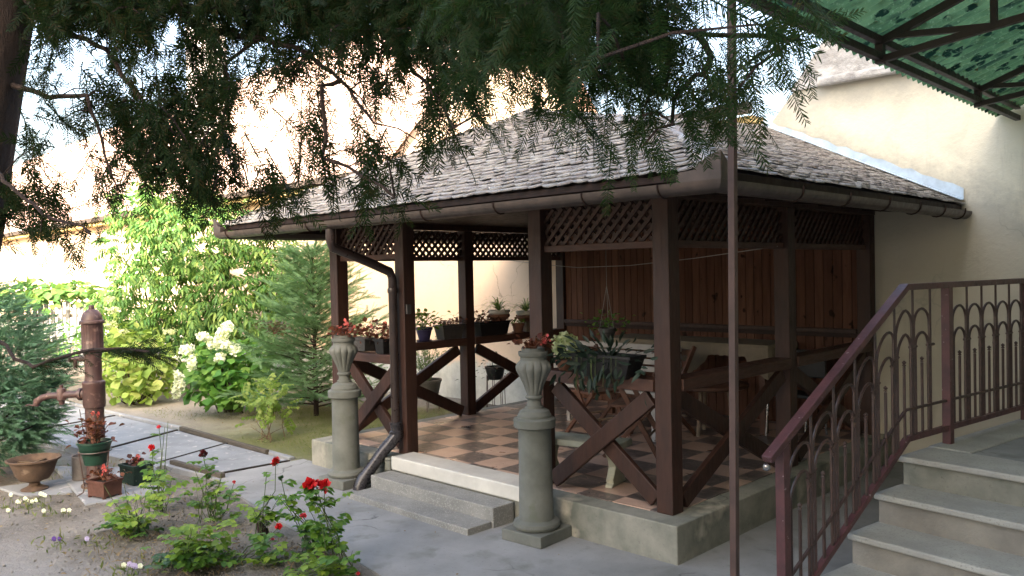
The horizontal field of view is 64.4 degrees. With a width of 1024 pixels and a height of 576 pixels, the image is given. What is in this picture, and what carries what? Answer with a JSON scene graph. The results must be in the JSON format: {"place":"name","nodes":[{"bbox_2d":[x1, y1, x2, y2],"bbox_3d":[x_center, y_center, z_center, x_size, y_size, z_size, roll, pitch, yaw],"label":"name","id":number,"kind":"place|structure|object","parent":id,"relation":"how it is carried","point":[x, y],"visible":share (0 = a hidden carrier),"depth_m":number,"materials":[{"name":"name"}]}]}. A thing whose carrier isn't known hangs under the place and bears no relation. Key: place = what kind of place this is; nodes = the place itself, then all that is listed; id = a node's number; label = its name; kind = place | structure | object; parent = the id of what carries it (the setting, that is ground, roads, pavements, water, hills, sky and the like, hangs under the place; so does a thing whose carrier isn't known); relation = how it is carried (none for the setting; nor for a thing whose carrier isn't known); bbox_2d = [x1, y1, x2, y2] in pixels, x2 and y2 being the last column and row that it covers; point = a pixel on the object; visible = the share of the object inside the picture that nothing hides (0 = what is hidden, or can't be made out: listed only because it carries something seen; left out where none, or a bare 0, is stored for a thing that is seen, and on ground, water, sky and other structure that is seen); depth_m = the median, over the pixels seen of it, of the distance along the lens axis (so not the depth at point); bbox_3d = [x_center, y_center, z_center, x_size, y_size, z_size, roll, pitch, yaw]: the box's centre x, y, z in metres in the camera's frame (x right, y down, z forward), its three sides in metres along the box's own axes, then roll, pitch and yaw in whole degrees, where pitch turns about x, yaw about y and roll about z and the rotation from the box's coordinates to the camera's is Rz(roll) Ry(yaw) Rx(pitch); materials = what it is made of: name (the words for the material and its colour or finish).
{"place":"outdoors","nodes":[
{"label":"outdoors","id":0,"kind":"place"},
{"bbox_2d":[42,319,80,367],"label":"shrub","id":1,"kind":"object","parent":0,"point":[74,339],"visible":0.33,"depth_m":15.17,"materials":[{"name":"green plant"}]},
{"bbox_2d":[0,395,289,479],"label":"garden path","id":2,"kind":"structure","parent":0,"point":[230,457],"depth_m":8.52,"materials":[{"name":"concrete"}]},
{"bbox_2d":[170,459,224,477],"bbox_3d":[-2.886,1.652,7.431,0.903,0.045,0.050,0,1,40],"label":"edging board","id":3,"kind":"object","parent":2,"relation":"on","point":[181,464],"visible":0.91,"depth_m":7.42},
{"bbox_2d":[0,336,495,575],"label":"ground","id":4,"kind":"structure","parent":0,"point":[23,550],"depth_m":6.10,"materials":[{"name":"soil"}]},
{"bbox_2d":[0,479,72,496],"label":"flagstone","id":5,"kind":"object","parent":4,"relation":"on","point":[61,486],"visible":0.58,"depth_m":6.85,"materials":[{"name":"stone"}]},
{"bbox_2d":[5,453,61,492],"bbox_3d":[-4.018,1.567,6.837,0.414,0.277,0.414,0,2,45],"label":"iron bowl","id":6,"kind":"object","parent":5,"relation":"on","point":[33,470],"visible":1,"depth_m":6.76,"materials":[{"name":"brown metal"}]},
{"bbox_2d":[6,505,71,519],"bbox_3d":[-3.510,1.676,6.027,0.442,0.137,0.274,-2,1,-26],"label":"pansy","id":7,"kind":"object","parent":4,"relation":"on","point":[63,510],"visible":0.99,"depth_m":6.05,"materials":[{"name":"white plant"}]},
{"bbox_2d":[0,273,83,477],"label":"juniper","id":8,"kind":"object","parent":4,"relation":"on","point":[24,435],"visible":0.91,"depth_m":7.36,"materials":[{"name":"green plant"}]},
{"bbox_2d":[0,490,85,515],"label":"pansy","id":9,"kind":"object","parent":4,"relation":"on","point":[33,500],"visible":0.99,"depth_m":6.32,"materials":[{"name":"white plant"}]},
{"bbox_2d":[31,527,82,552],"bbox_3d":[-3.006,1.668,5.370,0.394,0.139,0.319,0,2,45],"label":"pansy","id":10,"kind":"object","parent":4,"relation":"on","point":[59,538],"visible":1,"depth_m":5.37,"materials":[{"name":"green plant"}]},
{"bbox_2d":[20,301,101,365],"bbox_3d":[-9.344,0.949,16.879,2.119,1.356,0.078,-1,1,14],"label":"picket fence","id":11,"kind":"object","parent":4,"relation":"on","point":[67,315],"visible":0.24,"depth_m":16.80,"materials":[{"name":"white wood"}]},
{"bbox_2d":[14,439,114,481],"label":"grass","id":12,"kind":"structure","parent":4,"relation":"on","point":[67,463],"depth_m":7.71,"materials":[{"name":"green plant"}]},
{"bbox_2d":[0,275,137,365],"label":"vine","id":13,"kind":"object","parent":4,"relation":"on","point":[56,294],"visible":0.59,"depth_m":16.57,"materials":[{"name":"green plant"}]},
{"bbox_2d":[61,525,132,560],"bbox_3d":[-2.678,1.667,5.325,0.353,0.105,0.538,-1,1,-5],"label":"pansy","id":14,"kind":"object","parent":4,"relation":"on","point":[87,539],"visible":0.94,"depth_m":5.37,"materials":[{"name":"green plant"}]},
{"bbox_2d":[55,466,169,505],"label":"pump slab paving","id":15,"kind":"structure","parent":4,"relation":"on","point":[77,489],"depth_m":6.73,"materials":[{"name":"concrete"}]},
{"bbox_2d":[25,305,105,488],"bbox_3d":[-3.754,0.915,6.827,0.692,1.532,0.239,-1,1,-11],"label":"water pump","id":16,"kind":"object","parent":15,"relation":"on","point":[91,393],"visible":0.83,"depth_m":6.81,"materials":[{"name":"metal"}]},
{"bbox_2d":[71,454,86,480],"bbox_3d":[-3.766,1.569,7.136,0.190,0.210,0.189,0,2,45],"label":"metal can","id":17,"kind":"object","parent":15,"relation":"on","point":[76,472],"visible":0.38,"depth_m":7.05,"materials":[{"name":"grey metal"}]},
{"bbox_2d":[77,447,112,496],"bbox_3d":[-3.407,1.498,6.623,0.268,0.352,0.281,0,2,45],"label":"plant stand","id":18,"kind":"object","parent":15,"relation":"on","point":[84,483],"visible":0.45,"depth_m":6.55,"materials":[{"name":"metal"}]},
{"bbox_2d":[65,407,123,465],"bbox_3d":[-3.402,1.201,6.629,0.388,0.470,0.452,-1,1,-11],"label":"potted begonia","id":19,"kind":"object","parent":18,"relation":"on","point":[95,443],"visible":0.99,"depth_m":6.57,"materials":[{"name":"green plastic"}]},
{"bbox_2d":[82,463,131,499],"bbox_3d":[-3.282,1.541,6.611,0.427,0.264,0.301,13,15,86],"label":"planter","id":20,"kind":"object","parent":15,"relation":"on","point":[111,483],"visible":0.99,"depth_m":6.50,"materials":[{"name":"ceramic"}]},
{"bbox_2d":[118,452,154,485],"bbox_3d":[-3.207,1.537,6.972,0.239,0.253,0.232,0,1,35],"label":"planter","id":21,"kind":"object","parent":15,"relation":"on","point":[135,478],"visible":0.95,"depth_m":6.89,"materials":[{"name":"green plastic"}]},
{"bbox_2d":[100,551,166,575],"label":"pansy","id":22,"kind":"object","parent":4,"relation":"on","point":[133,566],"visible":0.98,"depth_m":4.83,"materials":[{"name":"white plant"}]},
{"bbox_2d":[94,474,174,538],"bbox_3d":[-2.560,1.490,5.566,0.453,0.432,0.721,-2,1,-39],"label":"rose bush","id":23,"kind":"object","parent":4,"relation":"on","point":[121,519],"visible":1,"depth_m":5.55,"materials":[{"name":"green plant"}]},
{"bbox_2d":[102,295,178,405],"bbox_3d":[-5.463,0.893,11.679,1.703,1.582,1.169,0,2,45],"label":"shrub","id":24,"kind":"object","parent":4,"relation":"on","point":[134,386],"visible":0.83,"depth_m":11.50,"materials":[{"name":"green plant"}]},
{"bbox_2d":[137,424,190,513],"bbox_3d":[-2.656,1.345,6.221,0.316,0.690,0.522,-1,1,0],"label":"rose bush","id":25,"kind":"object","parent":4,"relation":"on","point":[146,473],"visible":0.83,"depth_m":6.10,"materials":[{"name":"green plant"}]},
{"bbox_2d":[43,401,294,471],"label":"path kerb","id":26,"kind":"structure","parent":4,"relation":"on","point":[115,457],"depth_m":8.71,"materials":[{"name":"concrete"}]},
{"bbox_2d":[0,491,359,575],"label":"clods","id":27,"kind":"object","parent":4,"relation":"on","point":[154,544],"visible":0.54,"depth_m":5.32,"materials":[{"name":"soil"}]},
{"bbox_2d":[140,518,242,571],"bbox_3d":[-1.951,1.563,4.949,0.636,0.346,0.557,-1,1,-4],"label":"rose bush","id":28,"kind":"object","parent":4,"relation":"on","point":[185,555],"visible":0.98,"depth_m":4.90,"materials":[{"name":"green plant"}]},
{"bbox_2d":[74,174,321,392],"bbox_3d":[-5.235,-0.180,13.148,4.383,3.770,2.544,-1,1,11],"label":"shrub","id":29,"kind":"object","parent":4,"relation":"on","point":[219,265],"visible":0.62,"depth_m":12.76,"materials":[{"name":"green plant"}]},
{"bbox_2d":[80,483,324,575],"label":"weeds","id":30,"kind":"object","parent":4,"relation":"on","point":[184,539],"visible":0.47,"depth_m":5.18,"materials":[{"name":"green plant"}]},
{"bbox_2d":[179,449,246,523],"bbox_3d":[-2.157,1.428,5.874,0.670,0.539,0.410,0,2,45],"label":"rose bush","id":31,"kind":"object","parent":4,"relation":"on","point":[227,494],"visible":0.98,"depth_m":5.86,"materials":[{"name":"green plant"}]},
{"bbox_2d":[0,383,438,573],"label":"leaf litter","id":32,"kind":"object","parent":4,"relation":"on","point":[118,554],"visible":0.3,"depth_m":6.25,"materials":[{"name":"brown plant"}]},
{"bbox_2d":[171,320,276,412],"bbox_3d":[-3.662,1.037,10.485,1.318,1.264,1.291,-2,1,-17],"label":"hydrangea","id":33,"kind":"object","parent":4,"relation":"on","point":[205,383],"visible":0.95,"depth_m":10.27,"materials":[{"name":"green plant"}]},
{"bbox_2d":[179,426,268,454],"bbox_3d":[-3.153,1.638,8.799,2.000,0.050,0.050,0,2,45],"label":"edging board","id":34,"kind":"object","parent":4,"relation":"on","point":[225,440],"visible":1,"depth_m":8.71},
{"bbox_2d":[236,456,290,538],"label":"rose bush","id":35,"kind":"object","parent":4,"relation":"on","point":[270,515],"visible":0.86,"depth_m":5.43,"materials":[{"name":"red plant"}]},
{"bbox_2d":[228,371,303,442],"bbox_3d":[-2.748,1.286,8.910,0.765,0.750,0.717,-1,1,23],"label":"sapling","id":36,"kind":"object","parent":4,"relation":"on","point":[264,402],"visible":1,"depth_m":8.87,"materials":[{"name":"green plant"}]},
{"bbox_2d":[226,522,315,570],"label":"rose bush","id":37,"kind":"object","parent":4,"relation":"on","point":[261,546],"visible":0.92,"depth_m":4.92,"materials":[{"name":"green plant"}]},
{"bbox_2d":[216,240,389,415],"bbox_3d":[-2.509,0.486,10.310,2.461,2.343,2.414,0,2,45],"label":"conifer","id":38,"kind":"object","parent":4,"relation":"on","point":[289,348],"visible":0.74,"depth_m":10.04,"materials":[{"name":"green plant"}]},
{"bbox_2d":[276,475,344,552],"bbox_3d":[-1.286,1.430,5.162,0.415,0.506,0.331,-1,1,1],"label":"rose bush","id":39,"kind":"object","parent":4,"relation":"on","point":[304,527],"visible":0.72,"depth_m":5.12,"materials":[{"name":"green plant"}]},
{"bbox_2d":[283,546,361,575],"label":"rose bush","id":40,"kind":"object","parent":4,"relation":"on","point":[326,568],"visible":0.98,"depth_m":4.63,"materials":[{"name":"green plant"}]},
{"bbox_2d":[299,477,360,574],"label":"rose bush","id":41,"kind":"object","parent":4,"relation":"on","point":[308,485],"visible":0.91,"depth_m":4.78,"materials":[{"name":"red plant"}]},
{"bbox_2d":[0,25,762,404],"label":"house","id":42,"kind":"structure","parent":4,"relation":"on","point":[436,285],"depth_m":14.28,"materials":[{"name":"beige paint"}]},
{"bbox_2d":[416,336,449,411],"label":"potted lavender","id":43,"kind":"object","parent":4,"relation":"on","point":[431,383],"visible":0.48,"depth_m":10.38,"materials":[{"name":"green plant"}]},
{"bbox_2d":[0,0,866,384],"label":"conifer tree","id":44,"kind":"object","parent":4,"relation":"on","point":[462,48],"visible":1,"depth_m":2.68,"materials":[{"name":"green plant"}]},
{"bbox_2d":[455,351,507,406],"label":"potted plant","id":45,"kind":"object","parent":4,"relation":"on","point":[494,372],"visible":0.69,"depth_m":9.86,"materials":[{"name":"black plastic"}]},
{"bbox_2d":[772,43,1023,461],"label":"wall","id":46,"kind":"structure","parent":4,"relation":"on","point":[867,108],"depth_m":6.99,"materials":[{"name":"yellow paint"}]},
{"bbox_2d":[143,391,484,452],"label":"grass","id":47,"kind":"structure","parent":0,"point":[301,443],"depth_m":9.99,"materials":[{"name":"green plant"}]},
{"bbox_2d":[13,0,821,164],"label":"sky","id":48,"kind":"structure","parent":0,"point":[776,102],"materials":[{"name":"white"}]},
{"bbox_2d":[210,459,903,575],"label":"yard paving","id":49,"kind":"structure","parent":0,"point":[383,542],"depth_m":5.17,"materials":[{"name":"concrete"}]},
{"bbox_2d":[319,337,370,490],"bbox_3d":[-1.405,1.033,6.841,0.330,1.234,0.330,0,1,41],"label":"pedestal","id":50,"kind":"object","parent":49,"relation":"on","point":[344,394],"visible":0.96,"depth_m":6.75,"materials":[{"name":"stone"}]},
{"bbox_2d":[327,318,361,337],"bbox_3d":[-1.417,0.350,6.822,0.247,0.194,0.298,-1,1,7],"label":"potted begonia","id":51,"kind":"object","parent":50,"relation":"in","point":[346,330],"visible":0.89,"depth_m":6.81,"materials":[{"name":"plant"}]},
{"bbox_2d":[502,350,571,548],"bbox_3d":[0.151,1.029,5.343,0.330,1.234,0.330,0,1,41],"label":"pedestal","id":52,"kind":"object","parent":49,"relation":"on","point":[537,524],"visible":0.95,"depth_m":5.25,"materials":[{"name":"stone"}]},
{"bbox_2d":[508,332,555,351],"bbox_3d":[0.140,0.370,5.310,0.284,0.150,0.375,-1,1,30],"label":"potted begonia","id":53,"kind":"object","parent":52,"relation":"in","point":[531,345],"visible":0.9,"depth_m":5.29,"materials":[{"name":"plant"}]},
{"bbox_2d":[213,108,971,564],"bbox_3d":[0.547,0.031,7.210,5.336,3.442,4.104,0,2,45],"label":"gazebo","id":54,"kind":"object","parent":49,"relation":"on","point":[811,206],"visible":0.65,"depth_m":6.22,"materials":[{"name":"wood"}]},
{"bbox_2d":[252,316,387,350],"bbox_3d":[-1.851,0.409,7.837,2.264,0.309,0.367,0,2,45],"label":"planter","id":55,"kind":"object","parent":54,"relation":"on","point":[362,343],"visible":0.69,"depth_m":7.29,"materials":[{"name":"grey plastic"}]},
{"bbox_2d":[364,320,389,353],"bbox_3d":[-1.086,0.423,7.037,0.516,0.296,0.302,0,2,45],"label":"potted begonia","id":56,"kind":"object","parent":54,"relation":"on","point":[382,346],"visible":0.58,"depth_m":7.04,"materials":[{"name":"black plastic"}]},
{"bbox_2d":[415,308,449,341],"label":"potted plant","id":57,"kind":"object","parent":54,"relation":"on","point":[423,332],"visible":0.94,"depth_m":8.26,"materials":[{"name":"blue plant"}]},
{"bbox_2d":[429,315,467,339],"bbox_3d":[-0.641,0.410,8.552,0.298,0.248,0.499,0,2,45],"label":"planter","id":58,"kind":"object","parent":54,"relation":"on","point":[447,331],"visible":0.97,"depth_m":8.50,"materials":[{"name":"grey plastic"}]},
{"bbox_2d":[474,310,516,335],"bbox_3d":[-0.258,0.375,8.982,0.739,0.286,0.409,-2,1,-27],"label":"planter","id":59,"kind":"object","parent":54,"relation":"on","point":[485,327],"visible":0.81,"depth_m":8.90,"materials":[{"name":"black plastic"}]},
{"bbox_2d":[477,296,524,320],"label":"spider plant","id":60,"kind":"object","parent":59,"relation":"on","point":[500,312],"visible":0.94,"depth_m":9.00,"materials":[{"name":"green plant"}]},
{"bbox_2d":[506,298,529,331],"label":"spider plant","id":61,"kind":"object","parent":54,"relation":"on","point":[521,314],"visible":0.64,"depth_m":9.30,"materials":[{"name":"green plant"}]},
{"bbox_2d":[511,319,526,332],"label":"potted plant","id":62,"kind":"object","parent":54,"relation":"on","point":[518,327],"visible":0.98,"depth_m":9.19,"materials":[{"name":"brown plant"}]},
{"bbox_2d":[546,331,580,370],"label":"potted hydrangea","id":63,"kind":"object","parent":54,"relation":"on","point":[558,360],"visible":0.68,"depth_m":5.62,"materials":[{"name":"plant"}]},
{"bbox_2d":[555,431,631,487],"bbox_3d":[0.509,1.237,5.891,0.680,0.307,0.260,-1,1,31],"label":"stone bench","id":64,"kind":"object","parent":54,"relation":"on","point":[615,476],"visible":0.39,"depth_m":5.79,"materials":[{"name":"stone"}]},
{"bbox_2d":[565,344,630,436],"bbox_3d":[0.762,0.949,7.443,0.422,0.831,0.488,-2,1,-35],"label":"folding chair","id":65,"kind":"object","parent":54,"relation":"on","point":[592,393],"visible":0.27,"depth_m":7.41,"materials":[{"name":"brown wood"}]},
{"bbox_2d":[549,329,657,407],"bbox_3d":[0.631,0.501,5.295,0.899,0.475,0.446,0,2,45],"label":"planter","id":66,"kind":"object","parent":54,"relation":"on","point":[590,363],"visible":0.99,"depth_m":5.25,"materials":[{"name":"black plastic"}]},
{"bbox_2d":[579,219,634,339],"bbox_3d":[0.822,-0.104,6.959,0.444,1.090,0.496,-1,1,-12],"label":"hanging pot","id":67,"kind":"object","parent":54,"relation":"hanging from","point":[609,331],"visible":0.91,"depth_m":6.91,"materials":[{"name":"grey plastic"}]},
{"bbox_2d":[554,341,681,441],"bbox_3d":[0.919,0.937,7.685,1.370,0.821,0.368,0,2,45],"label":"bench","id":68,"kind":"object","parent":54,"relation":"on","point":[634,346],"visible":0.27,"depth_m":7.62,"materials":[{"name":"white paint"}]},
{"bbox_2d":[602,389,655,457],"bbox_3d":[1.013,0.959,6.671,0.488,0.831,0.422,-1,1,20],"label":"folding chair","id":69,"kind":"object","parent":54,"relation":"on","point":[624,400],"visible":0.21,"depth_m":6.50,"materials":[{"name":"brown wood"}]},
{"bbox_2d":[511,246,777,267],"bbox_3d":[1.047,-0.265,7.729,0.250,0.122,3.839,-2,1,-32],"label":"wire","id":70,"kind":"object","parent":54,"relation":"attached to","point":[645,263],"visible":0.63,"depth_m":7.66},
{"bbox_2d":[631,346,696,440],"bbox_3d":[1.375,0.937,7.409,0.488,0.831,0.422,-2,1,-25],"label":"folding chair","id":71,"kind":"object","parent":54,"relation":"on","point":[690,355],"visible":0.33,"depth_m":7.30,"materials":[{"name":"brown wood"}]},
{"bbox_2d":[607,349,768,433],"bbox_3d":[1.821,0.916,8.152,1.900,0.805,0.560,0,2,45],"label":"table","id":72,"kind":"object","parent":54,"relation":"on","point":[762,381],"visible":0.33,"depth_m":7.38,"materials":[{"name":"brown wood"}]},
{"bbox_2d":[600,333,797,379],"bbox_3d":[1.816,0.666,8.125,1.932,0.313,0.592,0,2,45],"label":"tablecloth","id":73,"kind":"object","parent":72,"relation":"on","point":[753,349],"visible":0.48,"depth_m":7.73,"materials":[{"name":"fabric"}]},
{"bbox_2d":[688,380,748,436],"bbox_3d":[1.831,1.099,7.448,0.660,0.474,0.660,0,2,45],"label":"stool","id":74,"kind":"object","parent":54,"relation":"on","point":[723,387],"visible":0.43,"depth_m":7.25,"materials":[{"name":"brown wood"}]},
{"bbox_2d":[727,0,1023,575],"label":"canopy","id":75,"kind":"object","parent":49,"relation":"on","point":[913,38],"visible":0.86,"depth_m":4.32,"materials":[{"name":"metal"}]},
{"bbox_2d":[821,419,1023,575],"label":"stairs","id":76,"kind":"structure","parent":49,"relation":"on","point":[956,508],"depth_m":4.25,"materials":[{"name":"concrete"}]},
{"bbox_2d":[762,278,1023,575],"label":"railing","id":77,"kind":"object","parent":76,"relation":"on","point":[777,451],"visible":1,"depth_m":4.46,"materials":[{"name":"metal"}]},
{"bbox_2d":[765,349,827,435],"bbox_3d":[2.536,0.938,7.246,0.411,0.755,0.412,0,2,45],"label":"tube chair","id":78,"kind":"object","parent":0,"point":[817,370],"visible":0.16,"depth_m":7.25,"materials":[{"name":"brown metal"}]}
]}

